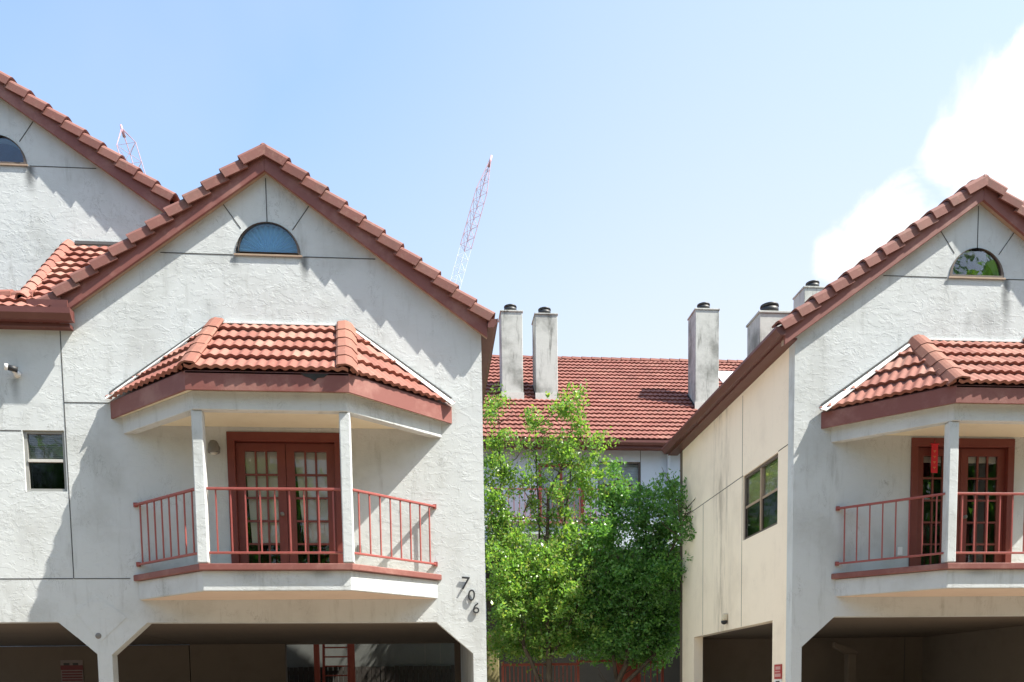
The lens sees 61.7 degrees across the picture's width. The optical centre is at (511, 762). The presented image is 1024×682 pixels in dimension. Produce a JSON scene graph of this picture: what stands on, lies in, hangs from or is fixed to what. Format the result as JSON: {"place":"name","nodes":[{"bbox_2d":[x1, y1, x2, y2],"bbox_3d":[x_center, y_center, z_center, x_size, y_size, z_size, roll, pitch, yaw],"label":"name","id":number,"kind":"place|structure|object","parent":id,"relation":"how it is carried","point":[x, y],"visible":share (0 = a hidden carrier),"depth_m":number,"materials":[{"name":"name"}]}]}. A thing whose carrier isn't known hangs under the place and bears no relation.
{"place":"outdoors","nodes":[
{"label":"outdoors","id":0,"kind":"place"},
{"bbox_2d":[0,0,1023,359],"label":"sky","id":1,"kind":"structure","parent":0,"point":[653,161],"materials":[{"name":"blue"}]},
{"bbox_2d":[482,280,824,681],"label":"terrace house","id":2,"kind":"structure","parent":0,"point":[646,409],"depth_m":27.57,"materials":[{"name":"paint"}]},
{"bbox_2d":[538,464,583,520],"bbox_3d":[1.496,-8.080,26.207,1.380,1.990,0.195,-1,5,-5],"label":"balcony door","id":3,"kind":"structure","parent":2,"relation":"in","point":[555,473],"depth_m":26.24,"materials":[{"name":"red paint"}]},
{"bbox_2d":[598,462,639,505],"bbox_3d":[3.269,-8.534,26.361,1.320,1.319,0.205,-1,5,-5],"label":"window","id":4,"kind":"structure","parent":2,"relation":"in","point":[635,469],"depth_m":26.43,"materials":[{"name":"grey glass"}]},
{"label":"courtyard","id":5,"kind":"structure","parent":0,"visible":0},
{"bbox_2d":[0,71,190,681],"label":"townhouse","id":6,"kind":"structure","parent":5,"relation":"on","point":[74,197],"depth_m":13.87,"materials":[{"name":"white paint"}]},
{"bbox_2d":[4,363,20,377],"bbox_3d":[-7.157,-5.617,12.278,0.185,0.142,0.208,-1,5,-5],"label":"security camera","id":7,"kind":"object","parent":6,"relation":"attached to","point":[15,371],"visible":1,"depth_m":12.24,"materials":[{"name":"white plastic"}]},
{"bbox_2d":[0,135,27,165],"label":"arched window","id":8,"kind":"structure","parent":6,"relation":"in","point":[24,163],"depth_m":13.96,"materials":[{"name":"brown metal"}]},
{"bbox_2d":[24,431,66,491],"bbox_3d":[-6.859,-4.402,12.728,0.650,1.100,0.405,-1,5,-5],"label":"sash window","id":9,"kind":"structure","parent":6,"relation":"in","point":[45,459],"depth_m":12.57,"materials":[{"name":"glass"}]},
{"bbox_2d":[60,660,83,681],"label":"towing sign","id":10,"kind":"object","parent":6,"relation":"attached to","point":[71,670],"visible":1,"depth_m":18.49,"materials":[{"name":"red metal"}]},
{"bbox_2d":[36,143,497,681],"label":"townhouse","id":11,"kind":"structure","parent":5,"relation":"on","point":[312,357],"depth_m":12.65,"materials":[{"name":"white paint"}]},
{"bbox_2d":[207,440,219,454],"bbox_3d":[-4.389,-4.632,12.619,0.180,0.215,0.200,-1,5,-5],"label":"wall lamp","id":12,"kind":"object","parent":11,"relation":"attached to","point":[213,448],"visible":1,"depth_m":12.55,"materials":[{"name":"grey metal"}]},
{"bbox_2d":[234,222,301,256],"bbox_3d":[-3.580,-7.659,12.595,0.980,0.482,0.137,-1,5,-5],"label":"arched window","id":13,"kind":"structure","parent":11,"relation":"in","point":[262,241],"depth_m":12.61,"materials":[{"name":"blue glass"}]},
{"bbox_2d":[226,431,343,562],"bbox_3d":[-3.385,-3.832,12.928,1.680,2.190,0.180,-1,5,-5],"label":"french door","id":14,"kind":"structure","parent":11,"relation":"in","point":[316,456],"depth_m":12.92,"materials":[{"name":"paint"}]},
{"bbox_2d":[462,577,478,612],"bbox_3d":[-0.640,-2.579,13.208,0.265,0.562,0.016,-1,5,-5],"label":"house number","id":15,"kind":"object","parent":11,"relation":"attached to","point":[474,607],"visible":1,"depth_m":13.20,"materials":[{"name":"black metal"}]},
{"bbox_2d":[313,644,355,681],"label":"exterior stair","id":16,"kind":"object","parent":5,"relation":"on","point":[350,657],"visible":0.54,"depth_m":19.74,"materials":[{"name":"red metal"}]},
{"bbox_2d":[287,643,454,681],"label":"courtyard wall","id":17,"kind":"structure","parent":5,"relation":"on","point":[408,655],"depth_m":20.80,"materials":[{"name":"grey paint"}]},
{"bbox_2d":[287,665,454,681],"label":"board fence","id":18,"kind":"object","parent":5,"relation":"on","point":[426,674],"visible":0.63,"depth_m":20.59,"materials":[{"name":"brown wood"}]},
{"bbox_2d":[486,635,498,681],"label":"pillar","id":19,"kind":"structure","parent":5,"relation":"on","point":[492,676],"depth_m":21.77,"materials":[{"name":"beige concrete"}]},
{"bbox_2d":[501,662,579,681],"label":"picket fence","id":20,"kind":"object","parent":5,"relation":"on","point":[538,665],"visible":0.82,"depth_m":21.02,"materials":[{"name":"red paint"}]},
{"bbox_2d":[576,659,639,681],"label":"gate door","id":21,"kind":"structure","parent":20,"relation":"attached to","point":[636,678],"depth_m":21.22,"materials":[{"name":"red paint"}]},
{"bbox_2d":[482,379,637,681],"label":"courtyard tree","id":22,"kind":"object","parent":5,"relation":"on","point":[526,596],"visible":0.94,"depth_m":19.77,"materials":[{"name":"green plant"}]},
{"bbox_2d":[543,455,696,681],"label":"courtyard tree","id":23,"kind":"object","parent":5,"relation":"on","point":[630,581],"visible":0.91,"depth_m":19.91,"materials":[{"name":"green plant"}]},
{"bbox_2d":[640,659,663,681],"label":"picket fence","id":24,"kind":"object","parent":5,"relation":"on","point":[662,674],"visible":0.36,"depth_m":21.29,"materials":[{"name":"red paint"}]},
{"bbox_2d":[661,174,1023,681],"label":"townhouse","id":25,"kind":"structure","parent":5,"relation":"on","point":[843,534],"depth_m":13.72,"materials":[{"name":"white paint"}]},
{"bbox_2d":[721,613,727,624],"bbox_3d":[4.135,-2.797,16.714,0.120,0.210,0.120,-1,5,-5],"label":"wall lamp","id":26,"kind":"object","parent":25,"relation":"attached to","point":[724,618],"visible":1,"depth_m":16.66,"materials":[{"name":"beige plastic"}]},
{"bbox_2d":[744,454,777,539],"bbox_3d":[4.377,-4.599,14.965,0.080,1.158,1.588,-1,5,-5],"label":"side window","id":27,"kind":"structure","parent":25,"relation":"in","point":[761,485],"depth_m":14.94,"materials":[{"name":"green glass"}]},
{"bbox_2d":[774,664,781,678],"bbox_3d":[4.434,-1.515,14.296,0.014,0.240,0.300,-1,5,-5],"label":"parking sign","id":28,"kind":"object","parent":25,"relation":"attached to","point":[777,671],"visible":1,"depth_m":14.27,"materials":[{"name":"red metal"}]},
{"bbox_2d":[930,440,938,472],"bbox_3d":[6.746,-4.891,13.697,0.140,0.521,0.027,-1,5,-5],"label":"hanging banner","id":29,"kind":"object","parent":25,"relation":"hanging from","point":[934,457],"visible":1,"depth_m":13.69,"materials":[{"name":"red fabric"}]},
{"bbox_2d":[908,438,1014,565],"bbox_3d":[7.248,-4.087,13.898,1.740,2.230,0.180,-1,5,-5],"label":"french door","id":30,"kind":"structure","parent":25,"relation":"in","point":[971,450],"depth_m":13.87,"materials":[{"name":"paint"}]},
{"bbox_2d":[949,248,1005,279],"bbox_3d":[7.345,-7.881,13.568,0.950,0.467,0.086,-1,5,-5],"label":"arched window","id":31,"kind":"structure","parent":25,"relation":"in","point":[1000,276],"depth_m":13.56,"materials":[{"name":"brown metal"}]},
{"label":"ground","id":32,"kind":"structure","parent":0,"visible":0},
{"bbox_2d":[116,124,144,172],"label":"crane","id":33,"kind":"object","parent":32,"relation":"on","point":[122,130],"visible":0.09,"depth_m":67.00,"materials":[{"name":"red metal"}]},
{"bbox_2d":[450,155,491,287],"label":"crane","id":34,"kind":"object","parent":32,"relation":"on","point":[484,176],"visible":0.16,"depth_m":69.85,"materials":[{"name":"red metal"}]}
]}

